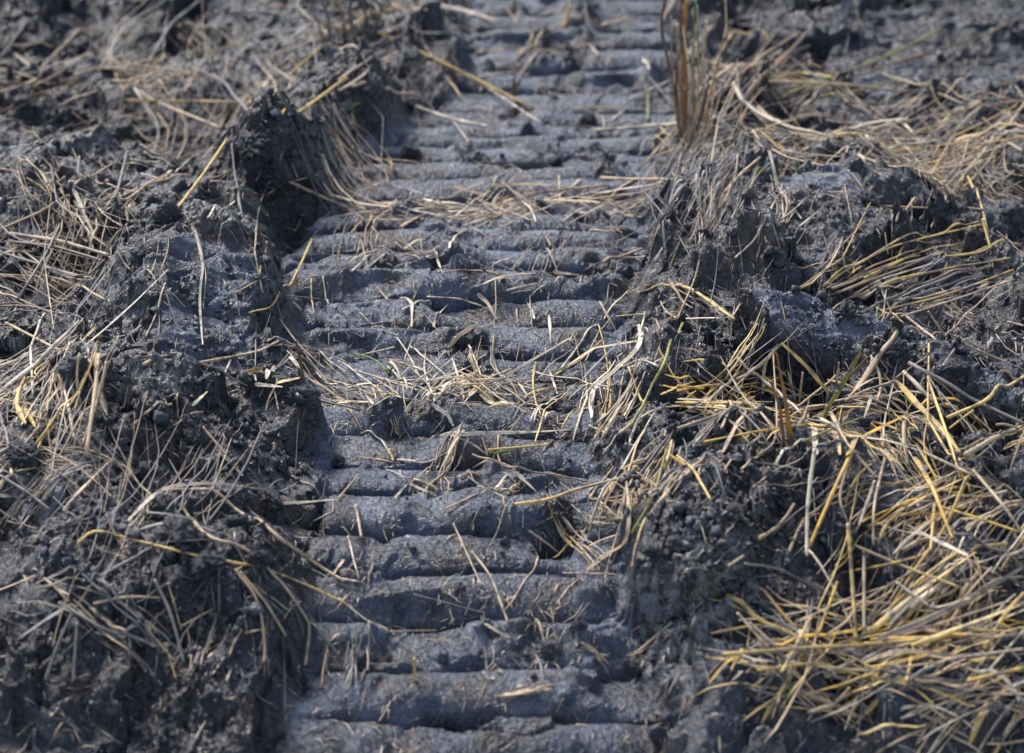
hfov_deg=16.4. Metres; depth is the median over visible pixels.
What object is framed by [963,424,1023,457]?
rice straw
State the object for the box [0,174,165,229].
rice straw
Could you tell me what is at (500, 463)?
rice straw
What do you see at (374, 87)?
mud clod
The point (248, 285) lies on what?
rice straw
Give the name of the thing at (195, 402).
rice straw
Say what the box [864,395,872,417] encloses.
rice straw
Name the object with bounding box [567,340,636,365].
rice straw
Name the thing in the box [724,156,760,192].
rice straw
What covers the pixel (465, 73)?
rice straw
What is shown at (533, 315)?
rice straw
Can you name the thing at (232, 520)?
mud clod
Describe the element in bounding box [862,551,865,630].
rice straw
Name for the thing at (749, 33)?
rice straw
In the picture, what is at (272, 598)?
rice straw
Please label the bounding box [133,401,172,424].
rice straw
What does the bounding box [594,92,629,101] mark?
rice straw
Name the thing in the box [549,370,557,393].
rice straw
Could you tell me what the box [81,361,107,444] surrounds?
rice straw
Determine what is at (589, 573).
rice straw
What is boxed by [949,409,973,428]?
rice straw
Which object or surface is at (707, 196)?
rice straw
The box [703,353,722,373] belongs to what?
mud clod
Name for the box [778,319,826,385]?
rice straw
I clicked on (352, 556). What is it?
rice straw
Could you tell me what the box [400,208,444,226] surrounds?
rice straw
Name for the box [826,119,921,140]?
rice straw
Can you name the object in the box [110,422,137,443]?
mud clod
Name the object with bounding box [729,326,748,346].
mud clod
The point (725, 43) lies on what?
rice straw
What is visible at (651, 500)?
rice straw
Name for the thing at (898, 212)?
rice straw
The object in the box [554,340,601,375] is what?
rice straw
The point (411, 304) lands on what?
rice straw
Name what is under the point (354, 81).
rice straw
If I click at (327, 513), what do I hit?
rice straw
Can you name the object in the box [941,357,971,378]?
mud clod
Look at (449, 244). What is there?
rice straw
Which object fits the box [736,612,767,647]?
rice straw
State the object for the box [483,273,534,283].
rice straw
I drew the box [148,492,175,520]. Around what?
mud clod
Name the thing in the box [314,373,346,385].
rice straw
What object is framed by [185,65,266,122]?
rice straw
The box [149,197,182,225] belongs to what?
mud clod
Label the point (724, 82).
rice straw
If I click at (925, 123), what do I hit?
rice straw
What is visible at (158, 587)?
rice straw
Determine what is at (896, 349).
mud clod
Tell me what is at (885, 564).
rice straw
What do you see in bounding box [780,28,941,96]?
rice straw
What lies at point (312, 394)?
mud clod
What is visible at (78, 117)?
rice straw
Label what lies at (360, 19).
rice straw
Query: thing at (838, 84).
rice straw
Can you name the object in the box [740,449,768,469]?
rice straw
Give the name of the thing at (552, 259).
rice straw
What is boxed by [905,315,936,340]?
rice straw
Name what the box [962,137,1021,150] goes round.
rice straw
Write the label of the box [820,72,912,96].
rice straw
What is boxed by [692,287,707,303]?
mud clod
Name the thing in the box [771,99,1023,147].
rice straw
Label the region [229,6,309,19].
rice straw
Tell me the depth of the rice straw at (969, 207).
5.84 m
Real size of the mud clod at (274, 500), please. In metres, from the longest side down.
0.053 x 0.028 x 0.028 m
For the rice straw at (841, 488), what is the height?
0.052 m
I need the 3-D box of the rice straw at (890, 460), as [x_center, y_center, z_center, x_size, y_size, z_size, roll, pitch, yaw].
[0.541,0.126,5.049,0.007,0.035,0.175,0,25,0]
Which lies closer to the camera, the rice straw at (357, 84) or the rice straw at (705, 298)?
the rice straw at (705, 298)
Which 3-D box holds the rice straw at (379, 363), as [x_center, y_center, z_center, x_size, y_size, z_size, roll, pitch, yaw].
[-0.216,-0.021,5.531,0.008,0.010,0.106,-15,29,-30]
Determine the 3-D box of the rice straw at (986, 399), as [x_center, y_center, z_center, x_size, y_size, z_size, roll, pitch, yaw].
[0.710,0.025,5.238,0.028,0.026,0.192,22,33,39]
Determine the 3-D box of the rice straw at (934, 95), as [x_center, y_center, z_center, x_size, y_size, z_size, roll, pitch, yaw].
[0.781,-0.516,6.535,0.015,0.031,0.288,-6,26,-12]
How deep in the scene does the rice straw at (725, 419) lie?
5.14 m
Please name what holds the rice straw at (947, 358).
on the straw litter
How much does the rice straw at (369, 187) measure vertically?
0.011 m
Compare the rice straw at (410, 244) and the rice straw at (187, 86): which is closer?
the rice straw at (410, 244)
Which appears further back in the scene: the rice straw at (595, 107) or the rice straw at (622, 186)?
the rice straw at (595, 107)
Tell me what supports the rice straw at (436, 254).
on the mud ground
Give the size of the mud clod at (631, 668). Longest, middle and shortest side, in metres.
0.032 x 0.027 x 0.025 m
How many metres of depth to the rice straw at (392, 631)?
4.93 m
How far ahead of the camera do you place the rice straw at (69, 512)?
4.96 m
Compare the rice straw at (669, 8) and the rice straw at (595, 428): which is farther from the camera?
the rice straw at (669, 8)
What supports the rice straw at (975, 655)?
on the rice straw at (892, 652)
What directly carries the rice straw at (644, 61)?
on the mud ground
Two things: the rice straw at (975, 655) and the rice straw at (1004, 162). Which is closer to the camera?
the rice straw at (975, 655)
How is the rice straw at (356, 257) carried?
on the mud ground
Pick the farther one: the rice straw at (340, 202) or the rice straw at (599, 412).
the rice straw at (340, 202)
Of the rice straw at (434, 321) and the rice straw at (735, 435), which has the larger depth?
the rice straw at (434, 321)
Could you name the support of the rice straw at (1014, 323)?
on the mud ground
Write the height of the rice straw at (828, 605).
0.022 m
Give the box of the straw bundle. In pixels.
[822,224,1021,316]
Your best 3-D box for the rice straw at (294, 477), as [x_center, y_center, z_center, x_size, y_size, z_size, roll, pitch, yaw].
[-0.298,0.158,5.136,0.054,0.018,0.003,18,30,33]
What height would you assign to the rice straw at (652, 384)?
0.064 m
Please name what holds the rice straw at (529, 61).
on the mud ground
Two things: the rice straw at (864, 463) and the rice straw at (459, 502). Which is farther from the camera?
the rice straw at (459, 502)
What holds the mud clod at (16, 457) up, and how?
on the mud ground
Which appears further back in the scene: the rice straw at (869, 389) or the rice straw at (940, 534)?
the rice straw at (869, 389)
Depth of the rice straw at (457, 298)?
5.69 m
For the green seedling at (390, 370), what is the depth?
5.49 m
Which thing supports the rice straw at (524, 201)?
on the mud ground
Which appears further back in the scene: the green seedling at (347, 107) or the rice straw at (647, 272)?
the green seedling at (347, 107)
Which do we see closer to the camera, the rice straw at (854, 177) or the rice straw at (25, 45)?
the rice straw at (854, 177)
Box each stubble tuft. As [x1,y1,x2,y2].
[309,0,471,45]
[659,0,733,145]
[722,26,811,122]
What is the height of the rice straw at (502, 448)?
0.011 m
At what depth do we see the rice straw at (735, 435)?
5.07 m
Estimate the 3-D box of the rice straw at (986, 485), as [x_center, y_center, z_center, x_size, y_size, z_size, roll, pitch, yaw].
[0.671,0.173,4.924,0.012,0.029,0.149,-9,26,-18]
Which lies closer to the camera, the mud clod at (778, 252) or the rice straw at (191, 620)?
the rice straw at (191, 620)
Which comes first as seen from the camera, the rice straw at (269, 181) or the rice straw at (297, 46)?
the rice straw at (269, 181)
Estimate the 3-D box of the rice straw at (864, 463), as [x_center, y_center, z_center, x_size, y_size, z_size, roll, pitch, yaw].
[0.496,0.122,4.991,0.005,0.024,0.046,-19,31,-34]
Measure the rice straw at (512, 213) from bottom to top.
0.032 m
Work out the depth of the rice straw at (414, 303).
5.67 m
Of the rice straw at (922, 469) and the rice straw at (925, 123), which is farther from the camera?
the rice straw at (925, 123)
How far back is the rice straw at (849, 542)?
4.87 m
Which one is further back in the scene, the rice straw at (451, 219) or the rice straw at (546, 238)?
the rice straw at (451, 219)
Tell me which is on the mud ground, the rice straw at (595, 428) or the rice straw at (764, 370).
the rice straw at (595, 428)
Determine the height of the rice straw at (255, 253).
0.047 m
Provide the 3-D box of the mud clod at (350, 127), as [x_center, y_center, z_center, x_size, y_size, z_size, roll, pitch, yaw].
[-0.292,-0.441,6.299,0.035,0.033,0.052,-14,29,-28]
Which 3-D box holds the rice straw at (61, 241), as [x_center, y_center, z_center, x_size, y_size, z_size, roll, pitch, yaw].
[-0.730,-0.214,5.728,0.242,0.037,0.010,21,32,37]
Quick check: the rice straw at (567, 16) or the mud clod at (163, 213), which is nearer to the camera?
the mud clod at (163, 213)
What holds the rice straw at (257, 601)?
on the mud ground
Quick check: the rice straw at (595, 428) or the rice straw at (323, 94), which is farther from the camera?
the rice straw at (323, 94)
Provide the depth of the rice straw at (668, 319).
5.52 m
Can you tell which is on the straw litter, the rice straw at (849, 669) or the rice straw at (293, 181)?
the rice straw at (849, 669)
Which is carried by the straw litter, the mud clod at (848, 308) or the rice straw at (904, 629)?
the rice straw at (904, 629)
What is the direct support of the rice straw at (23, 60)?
on the mud ground
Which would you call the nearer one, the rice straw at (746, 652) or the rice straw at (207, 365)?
the rice straw at (746, 652)
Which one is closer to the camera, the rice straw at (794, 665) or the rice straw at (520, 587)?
the rice straw at (794, 665)
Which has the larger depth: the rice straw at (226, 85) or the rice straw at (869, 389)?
the rice straw at (226, 85)
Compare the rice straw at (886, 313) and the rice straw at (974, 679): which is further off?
the rice straw at (886, 313)
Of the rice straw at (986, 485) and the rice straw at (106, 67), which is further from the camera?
the rice straw at (106, 67)
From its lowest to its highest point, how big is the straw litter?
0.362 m
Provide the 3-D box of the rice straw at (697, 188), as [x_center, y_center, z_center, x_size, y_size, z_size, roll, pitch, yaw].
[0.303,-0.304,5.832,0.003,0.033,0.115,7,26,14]
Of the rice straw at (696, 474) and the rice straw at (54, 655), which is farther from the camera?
the rice straw at (696, 474)
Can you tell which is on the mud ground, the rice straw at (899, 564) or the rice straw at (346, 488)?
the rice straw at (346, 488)
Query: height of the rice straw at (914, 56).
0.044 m
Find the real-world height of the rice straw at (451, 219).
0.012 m
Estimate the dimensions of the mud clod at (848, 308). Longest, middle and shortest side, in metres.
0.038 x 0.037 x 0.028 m
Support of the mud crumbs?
on the mud ground
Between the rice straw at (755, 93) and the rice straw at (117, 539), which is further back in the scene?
the rice straw at (755, 93)
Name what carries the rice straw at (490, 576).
on the mud ground
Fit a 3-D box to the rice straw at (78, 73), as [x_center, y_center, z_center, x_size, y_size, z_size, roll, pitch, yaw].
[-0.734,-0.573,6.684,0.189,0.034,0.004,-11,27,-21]
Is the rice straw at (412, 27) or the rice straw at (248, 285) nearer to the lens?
the rice straw at (248, 285)
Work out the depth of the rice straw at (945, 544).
4.85 m
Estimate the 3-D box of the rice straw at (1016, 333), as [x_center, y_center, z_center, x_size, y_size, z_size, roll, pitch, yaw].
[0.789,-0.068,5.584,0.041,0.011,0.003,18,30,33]
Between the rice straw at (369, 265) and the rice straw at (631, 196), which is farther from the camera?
the rice straw at (631, 196)
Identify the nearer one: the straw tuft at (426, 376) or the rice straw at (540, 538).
the rice straw at (540, 538)
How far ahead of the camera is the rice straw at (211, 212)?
5.65 m
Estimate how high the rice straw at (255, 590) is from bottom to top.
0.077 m
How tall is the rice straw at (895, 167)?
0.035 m
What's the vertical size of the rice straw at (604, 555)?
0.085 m
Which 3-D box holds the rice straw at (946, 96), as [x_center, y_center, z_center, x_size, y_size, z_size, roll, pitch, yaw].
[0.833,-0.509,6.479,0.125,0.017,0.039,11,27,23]
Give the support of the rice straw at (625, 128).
on the mud ground
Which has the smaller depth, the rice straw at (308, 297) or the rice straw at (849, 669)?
the rice straw at (849, 669)
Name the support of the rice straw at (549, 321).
on the mud ground
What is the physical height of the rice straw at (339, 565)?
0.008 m
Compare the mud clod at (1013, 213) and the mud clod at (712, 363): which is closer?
the mud clod at (712, 363)
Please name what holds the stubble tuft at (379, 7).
on the mud ground
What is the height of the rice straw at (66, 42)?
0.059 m
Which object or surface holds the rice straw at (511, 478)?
on the straw litter
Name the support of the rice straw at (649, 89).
on the mud ground
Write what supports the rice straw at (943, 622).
on the rice straw at (904, 629)
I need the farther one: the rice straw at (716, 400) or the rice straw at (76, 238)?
the rice straw at (76, 238)
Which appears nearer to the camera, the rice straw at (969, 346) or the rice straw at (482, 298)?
the rice straw at (969, 346)
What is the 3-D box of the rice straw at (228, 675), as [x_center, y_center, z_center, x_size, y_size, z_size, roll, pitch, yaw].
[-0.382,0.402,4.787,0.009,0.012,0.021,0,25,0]
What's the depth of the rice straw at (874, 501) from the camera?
4.91 m
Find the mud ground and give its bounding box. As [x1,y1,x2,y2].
[0,0,1023,752]
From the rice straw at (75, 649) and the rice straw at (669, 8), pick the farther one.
the rice straw at (669, 8)
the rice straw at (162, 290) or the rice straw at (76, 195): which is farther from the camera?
the rice straw at (76, 195)
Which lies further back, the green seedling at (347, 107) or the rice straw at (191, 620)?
the green seedling at (347, 107)
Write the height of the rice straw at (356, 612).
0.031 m
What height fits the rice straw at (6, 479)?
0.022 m
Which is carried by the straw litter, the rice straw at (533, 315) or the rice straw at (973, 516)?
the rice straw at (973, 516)
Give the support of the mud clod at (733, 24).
on the mud ground
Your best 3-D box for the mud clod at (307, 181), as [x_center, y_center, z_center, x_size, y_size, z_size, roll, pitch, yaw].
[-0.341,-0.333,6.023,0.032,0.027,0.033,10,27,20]
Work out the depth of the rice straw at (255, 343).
5.46 m
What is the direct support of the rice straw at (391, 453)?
on the mud ground
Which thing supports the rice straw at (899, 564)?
on the straw litter
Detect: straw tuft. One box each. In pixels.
[247,336,346,409]
[338,337,498,400]
[769,342,890,454]
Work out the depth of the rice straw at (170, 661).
4.80 m
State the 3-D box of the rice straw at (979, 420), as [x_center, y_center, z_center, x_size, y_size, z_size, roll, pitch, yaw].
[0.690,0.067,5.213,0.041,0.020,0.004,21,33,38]
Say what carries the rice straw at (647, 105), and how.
on the mud ground
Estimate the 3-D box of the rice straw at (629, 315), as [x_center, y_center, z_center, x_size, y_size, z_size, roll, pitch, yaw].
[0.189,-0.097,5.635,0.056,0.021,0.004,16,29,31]
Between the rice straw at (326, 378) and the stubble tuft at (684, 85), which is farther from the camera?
the stubble tuft at (684, 85)
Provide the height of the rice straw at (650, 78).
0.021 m
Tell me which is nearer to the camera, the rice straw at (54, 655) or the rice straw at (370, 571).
the rice straw at (54, 655)
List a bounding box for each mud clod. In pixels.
[5,438,44,470]
[30,287,62,315]
[56,355,93,378]
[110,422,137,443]
[127,242,150,265]
[133,460,153,481]
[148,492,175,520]
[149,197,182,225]
[162,510,199,548]
[183,423,208,444]
[189,549,227,578]
[221,513,250,527]
[235,128,270,161]
[245,548,275,569]
[254,156,295,189]
[260,485,285,512]
[286,384,322,407]
[302,174,319,188]
[331,454,344,468]
[338,120,359,139]
[360,72,385,98]
[400,143,421,158]
[454,581,464,593]
[539,641,563,659]
[545,154,563,166]
[568,617,588,631]
[574,111,595,127]
[620,658,641,676]
[642,545,664,561]
[665,420,688,438]
[666,534,685,552]
[679,321,693,331]
[685,501,705,515]
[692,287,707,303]
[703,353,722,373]
[726,502,741,522]
[728,16,752,33]
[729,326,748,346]
[767,518,778,530]
[772,246,785,259]
[835,299,856,318]
[856,190,883,206]
[885,338,907,362]
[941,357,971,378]
[998,203,1023,224]
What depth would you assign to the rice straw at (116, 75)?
6.72 m
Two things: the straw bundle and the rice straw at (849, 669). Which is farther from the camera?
the straw bundle
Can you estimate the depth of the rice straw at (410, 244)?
5.86 m
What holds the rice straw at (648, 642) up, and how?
on the mud ground
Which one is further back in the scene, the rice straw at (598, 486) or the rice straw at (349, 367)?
the rice straw at (349, 367)
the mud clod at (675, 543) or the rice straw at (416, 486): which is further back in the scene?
the rice straw at (416, 486)
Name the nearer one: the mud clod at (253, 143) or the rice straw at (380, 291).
the rice straw at (380, 291)
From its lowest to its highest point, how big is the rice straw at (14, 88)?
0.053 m
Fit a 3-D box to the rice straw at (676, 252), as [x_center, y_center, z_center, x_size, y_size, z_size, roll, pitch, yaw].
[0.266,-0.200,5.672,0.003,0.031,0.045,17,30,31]
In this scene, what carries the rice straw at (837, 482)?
on the mud ground
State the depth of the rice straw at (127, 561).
4.88 m
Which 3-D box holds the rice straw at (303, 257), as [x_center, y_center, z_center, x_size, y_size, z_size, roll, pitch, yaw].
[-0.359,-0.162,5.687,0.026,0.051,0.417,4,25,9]
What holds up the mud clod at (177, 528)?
on the mud ground
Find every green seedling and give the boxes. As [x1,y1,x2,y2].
[341,103,360,109]
[383,365,396,373]
[789,166,804,173]
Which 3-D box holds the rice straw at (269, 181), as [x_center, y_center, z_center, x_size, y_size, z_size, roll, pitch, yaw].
[-0.402,-0.348,5.981,0.028,0.057,0.616,2,25,4]
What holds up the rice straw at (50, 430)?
on the mud ground
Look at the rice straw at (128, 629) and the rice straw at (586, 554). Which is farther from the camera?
the rice straw at (586, 554)
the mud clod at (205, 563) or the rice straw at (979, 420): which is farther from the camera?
the rice straw at (979, 420)
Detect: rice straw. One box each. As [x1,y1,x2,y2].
[0,15,37,57]
[0,78,36,92]
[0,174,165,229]
[0,273,107,301]
[0,411,9,446]
[0,474,51,510]
[5,322,94,365]
[5,520,37,529]
[5,603,71,649]
[7,452,13,476]
[9,232,110,255]
[9,240,106,262]
[13,41,52,47]
[13,53,39,68]
[29,53,105,88]
[38,418,63,444]
[39,29,80,76]
[44,613,72,681]
[53,496,84,530]
[59,255,76,281]
[61,236,87,242]
[63,108,152,136]
[71,111,91,127]
[72,189,92,233]
[72,622,78,680]
[73,163,112,185]
[74,67,170,76]
[74,582,93,608]
[77,530,346,603]
[80,326,96,342]
[81,28,117,29]
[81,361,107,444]
[82,80,93,101]
[84,220,93,248]
[90,555,136,580]
[93,595,165,604]
[95,625,160,641]
[96,547,127,558]
[101,66,146,68]
[103,175,165,209]
[105,514,131,556]
[107,53,124,91]
[107,251,130,269]
[113,152,127,198]
[122,310,182,345]
[125,99,250,102]
[127,482,261,520]
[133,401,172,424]
[135,87,221,128]
[142,340,307,365]
[145,283,165,336]
[148,0,200,61]
[153,579,184,662]
[165,488,344,581]
[165,491,310,664]
[165,643,176,678]
[167,582,181,629]
[169,170,229,218]
[170,352,247,386]
[178,139,227,207]
[181,608,213,626]
[183,72,197,91]
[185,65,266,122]
[192,391,207,405]
[193,225,203,344]
[202,426,226,454]
[207,201,234,218]
[216,448,242,475]
[217,360,231,375]
[225,667,232,681]
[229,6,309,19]
[231,143,242,218]
[234,568,265,676]
[235,276,265,292]
[239,571,286,637]
[248,238,312,313]
[253,584,290,611]
[254,113,303,232]
[254,220,262,292]
[255,322,256,366]
[266,174,318,194]
[269,34,327,57]
[276,46,321,86]
[281,76,347,113]
[283,498,344,504]
[285,295,333,300]
[288,181,346,208]
[292,475,319,495]
[298,7,327,34]
[313,500,333,521]
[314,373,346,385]
[332,559,344,577]
[338,3,418,32]
[338,51,397,80]
[338,60,387,91]
[338,200,364,220]
[338,360,401,397]
[338,474,358,498]
[338,598,389,630]
[339,250,375,270]
[341,577,362,582]
[347,536,358,578]
[351,80,416,94]
[351,180,386,197]
[351,255,367,271]
[354,353,389,373]
[354,504,362,537]
[360,430,390,454]
[363,253,384,270]
[367,563,373,581]
[376,286,388,300]
[378,31,533,108]
[384,23,447,33]
[388,448,393,461]
[389,629,437,632]
[394,479,410,497]
[397,452,446,463]
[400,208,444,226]
[400,297,413,326]
[401,300,429,310]
[404,239,423,249]
[409,483,435,495]
[413,594,487,614]
[413,657,415,681]
[415,105,488,127]
[416,1,495,19]
[427,296,493,309]
[429,247,442,273]
[431,404,453,425]
[433,305,446,326]
[440,429,568,436]
[445,112,468,140]
[445,492,479,509]
[447,190,490,222]
[448,228,465,247]
[448,323,506,348]
[452,523,481,584]
[453,186,487,196]
[453,436,487,455]
[454,70,541,123]
[469,368,511,396]
[471,551,508,622]
[472,453,588,482]
[474,198,530,221]
[477,71,529,77]
[477,293,496,318]
[480,183,493,199]
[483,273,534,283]
[483,337,571,396]
[484,623,508,638]
[488,183,572,187]
[488,444,549,450]
[493,449,507,454]
[500,383,546,398]
[502,550,538,612]
[503,472,519,491]
[506,282,535,290]
[512,76,515,97]
[513,192,535,221]
[514,471,535,490]
[514,477,619,505]
[519,48,549,74]
[525,184,604,195]
[526,302,534,318]
[528,530,558,552]
[543,232,551,246]
[546,248,557,270]
[548,315,550,342]
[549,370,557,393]
[553,271,578,274]
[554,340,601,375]
[558,175,560,205]
[560,205,588,212]
[560,324,597,368]
[562,572,616,574]
[564,5,571,27]
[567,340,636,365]
[570,536,593,562]
[573,107,623,108]
[578,192,606,199]
[580,530,588,543]
[584,5,596,34]
[586,457,630,570]
[588,324,643,417]
[588,425,608,434]
[588,467,613,500]
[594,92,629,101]
[596,122,676,131]
[597,400,602,425]
[602,248,643,263]
[602,269,618,275]
[605,175,659,201]
[608,491,618,521]
[610,359,658,384]
[611,102,633,120]
[615,313,643,316]
[618,408,685,434]
[629,78,674,98]
[629,322,683,426]
[630,182,659,197]
[631,448,667,533]
[634,622,671,654]
[636,283,677,293]
[640,247,662,290]
[642,57,649,68]
[647,91,648,120]
[649,77,672,104]
[652,126,669,141]
[653,306,681,334]
[658,0,675,25]
[669,454,685,465]
[670,242,685,264]
[676,283,735,319]
[676,454,711,500]
[677,240,714,319]
[677,384,704,389]
[677,384,720,391]
[677,398,771,401]
[677,409,733,429]
[688,170,704,209]
[695,173,728,210]
[704,424,805,442]
[708,73,765,111]
[709,657,743,683]
[711,30,734,69]
[720,396,755,428]
[721,89,785,103]
[722,404,759,451]
[722,643,864,655]
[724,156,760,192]
[727,555,744,566]
[734,219,784,258]
[735,30,769,41]
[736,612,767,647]
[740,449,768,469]
[744,562,848,606]
[748,621,776,646]
[754,138,801,218]
[754,148,814,160]
[757,197,806,232]
[757,353,777,455]
[757,662,861,675]
[762,347,775,393]
[768,80,909,92]
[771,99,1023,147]
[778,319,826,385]
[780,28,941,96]
[780,617,811,673]
[789,661,938,670]
[792,112,860,128]
[805,16,1023,91]
[805,448,816,555]
[808,450,853,546]
[811,173,836,175]
[813,238,834,283]
[817,581,838,633]
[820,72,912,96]
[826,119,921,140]
[826,404,862,454]
[826,609,851,636]
[839,464,848,522]
[842,152,880,174]
[845,380,895,400]
[846,417,901,455]
[846,523,857,641]
[847,169,927,208]
[852,544,957,586]
[854,0,860,28]
[854,451,874,475]
[855,556,917,571]
[858,480,875,526]
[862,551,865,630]
[864,156,919,176]
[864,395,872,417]
[864,649,963,662]
[872,456,886,544]
[873,477,967,636]
[874,70,982,104]
[874,565,1023,641]
[876,307,904,323]
[877,356,887,380]
[884,449,898,481]
[895,197,914,221]
[895,380,960,451]
[895,581,970,608]
[901,522,968,555]
[904,601,1004,635]
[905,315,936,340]
[905,646,914,681]
[912,74,964,130]
[914,456,951,536]
[919,117,949,155]
[923,451,998,486]
[927,311,943,333]
[929,504,935,550]
[931,348,954,371]
[935,386,943,405]
[937,221,978,233]
[938,93,1001,105]
[942,506,1018,531]
[946,375,1023,419]
[946,648,1023,660]
[947,201,983,209]
[948,576,1023,582]
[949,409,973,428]
[954,334,1023,369]
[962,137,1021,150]
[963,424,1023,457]
[966,175,988,234]
[968,666,1023,682]
[970,412,992,431]
[972,469,1021,531]
[981,218,991,248]
[982,592,1023,649]
[1001,330,1023,335]
[1003,147,1023,176]
[1007,321,1023,326]
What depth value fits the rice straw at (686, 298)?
5.58 m
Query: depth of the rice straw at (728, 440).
5.07 m
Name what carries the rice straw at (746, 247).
on the mud ground
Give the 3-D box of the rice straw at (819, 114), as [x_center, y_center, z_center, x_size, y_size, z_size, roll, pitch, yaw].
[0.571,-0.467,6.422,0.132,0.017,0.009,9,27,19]
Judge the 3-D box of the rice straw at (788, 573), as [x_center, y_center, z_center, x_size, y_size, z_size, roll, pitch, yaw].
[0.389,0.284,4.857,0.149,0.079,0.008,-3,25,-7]
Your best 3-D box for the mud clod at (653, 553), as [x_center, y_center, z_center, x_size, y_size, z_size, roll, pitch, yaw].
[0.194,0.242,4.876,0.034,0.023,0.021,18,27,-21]
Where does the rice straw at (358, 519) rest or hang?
on the mud ground
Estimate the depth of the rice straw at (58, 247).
5.72 m
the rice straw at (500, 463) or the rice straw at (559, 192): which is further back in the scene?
the rice straw at (559, 192)
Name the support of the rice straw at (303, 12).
on the mud ground
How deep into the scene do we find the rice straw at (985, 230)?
5.79 m
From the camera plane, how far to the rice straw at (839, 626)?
4.80 m
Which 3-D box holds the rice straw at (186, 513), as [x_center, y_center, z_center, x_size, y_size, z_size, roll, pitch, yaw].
[-0.394,0.277,4.946,0.056,0.140,0.348,-21,32,-38]
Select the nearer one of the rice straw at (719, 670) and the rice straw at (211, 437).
the rice straw at (719, 670)
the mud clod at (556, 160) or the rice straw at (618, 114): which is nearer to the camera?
the mud clod at (556, 160)
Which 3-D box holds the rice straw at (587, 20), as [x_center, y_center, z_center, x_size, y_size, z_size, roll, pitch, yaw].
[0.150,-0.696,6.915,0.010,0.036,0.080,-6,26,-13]
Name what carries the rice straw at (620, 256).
on the mud ground
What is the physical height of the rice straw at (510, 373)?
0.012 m
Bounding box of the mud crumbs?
[0,0,1023,752]
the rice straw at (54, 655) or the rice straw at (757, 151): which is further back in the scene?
the rice straw at (757, 151)
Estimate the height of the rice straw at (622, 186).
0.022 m
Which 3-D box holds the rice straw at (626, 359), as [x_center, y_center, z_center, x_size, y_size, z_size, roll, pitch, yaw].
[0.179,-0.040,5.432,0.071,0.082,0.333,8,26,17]
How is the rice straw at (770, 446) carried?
on the mud ground
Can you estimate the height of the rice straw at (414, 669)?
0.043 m
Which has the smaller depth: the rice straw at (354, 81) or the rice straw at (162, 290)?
the rice straw at (162, 290)
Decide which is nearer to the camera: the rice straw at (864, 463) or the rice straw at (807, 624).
the rice straw at (807, 624)
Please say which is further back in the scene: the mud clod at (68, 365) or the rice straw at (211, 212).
the rice straw at (211, 212)
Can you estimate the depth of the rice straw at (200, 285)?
5.52 m
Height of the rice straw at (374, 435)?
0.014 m
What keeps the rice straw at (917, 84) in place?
on the mud ground
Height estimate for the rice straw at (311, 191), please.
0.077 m
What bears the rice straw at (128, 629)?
on the mud ground
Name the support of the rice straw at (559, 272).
on the mud ground
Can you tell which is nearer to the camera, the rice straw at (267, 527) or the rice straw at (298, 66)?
the rice straw at (267, 527)
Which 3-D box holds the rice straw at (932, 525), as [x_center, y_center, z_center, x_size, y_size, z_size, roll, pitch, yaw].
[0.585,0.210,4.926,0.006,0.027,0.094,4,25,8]
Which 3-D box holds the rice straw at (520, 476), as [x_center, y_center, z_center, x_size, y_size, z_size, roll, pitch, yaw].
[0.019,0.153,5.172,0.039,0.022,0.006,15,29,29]
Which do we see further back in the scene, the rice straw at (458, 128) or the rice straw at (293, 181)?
the rice straw at (458, 128)
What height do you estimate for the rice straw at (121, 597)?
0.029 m
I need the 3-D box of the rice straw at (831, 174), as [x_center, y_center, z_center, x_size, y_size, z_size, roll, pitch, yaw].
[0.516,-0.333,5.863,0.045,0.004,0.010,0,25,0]
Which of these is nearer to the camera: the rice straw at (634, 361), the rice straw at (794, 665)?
the rice straw at (794, 665)
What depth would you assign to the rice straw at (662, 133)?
6.42 m
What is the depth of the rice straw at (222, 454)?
5.11 m
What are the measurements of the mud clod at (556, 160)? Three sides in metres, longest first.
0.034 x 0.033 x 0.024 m
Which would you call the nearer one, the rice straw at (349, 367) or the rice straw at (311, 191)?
the rice straw at (349, 367)
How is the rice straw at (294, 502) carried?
on the mud ground
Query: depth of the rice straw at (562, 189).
6.12 m
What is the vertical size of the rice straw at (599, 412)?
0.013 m
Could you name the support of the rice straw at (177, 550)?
on the mud ground
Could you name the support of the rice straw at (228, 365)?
on the mud ground
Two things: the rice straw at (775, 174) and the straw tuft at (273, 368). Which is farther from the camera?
the rice straw at (775, 174)
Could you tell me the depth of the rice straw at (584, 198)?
6.11 m
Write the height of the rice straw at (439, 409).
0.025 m
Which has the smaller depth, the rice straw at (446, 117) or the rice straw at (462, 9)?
the rice straw at (446, 117)
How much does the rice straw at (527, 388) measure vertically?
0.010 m
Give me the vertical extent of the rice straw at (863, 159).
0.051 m
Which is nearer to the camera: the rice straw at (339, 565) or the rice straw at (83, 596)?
the rice straw at (83, 596)
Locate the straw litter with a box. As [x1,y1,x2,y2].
[0,0,1023,752]
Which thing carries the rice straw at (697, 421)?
on the mud ground
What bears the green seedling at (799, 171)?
on the mud ground
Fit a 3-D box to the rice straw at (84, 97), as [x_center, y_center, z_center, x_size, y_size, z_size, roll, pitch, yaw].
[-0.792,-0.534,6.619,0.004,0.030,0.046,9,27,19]
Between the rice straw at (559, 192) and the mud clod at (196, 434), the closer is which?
the mud clod at (196, 434)
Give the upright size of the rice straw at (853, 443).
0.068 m
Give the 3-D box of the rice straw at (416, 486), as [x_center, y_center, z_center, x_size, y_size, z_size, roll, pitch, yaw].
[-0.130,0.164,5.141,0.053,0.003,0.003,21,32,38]

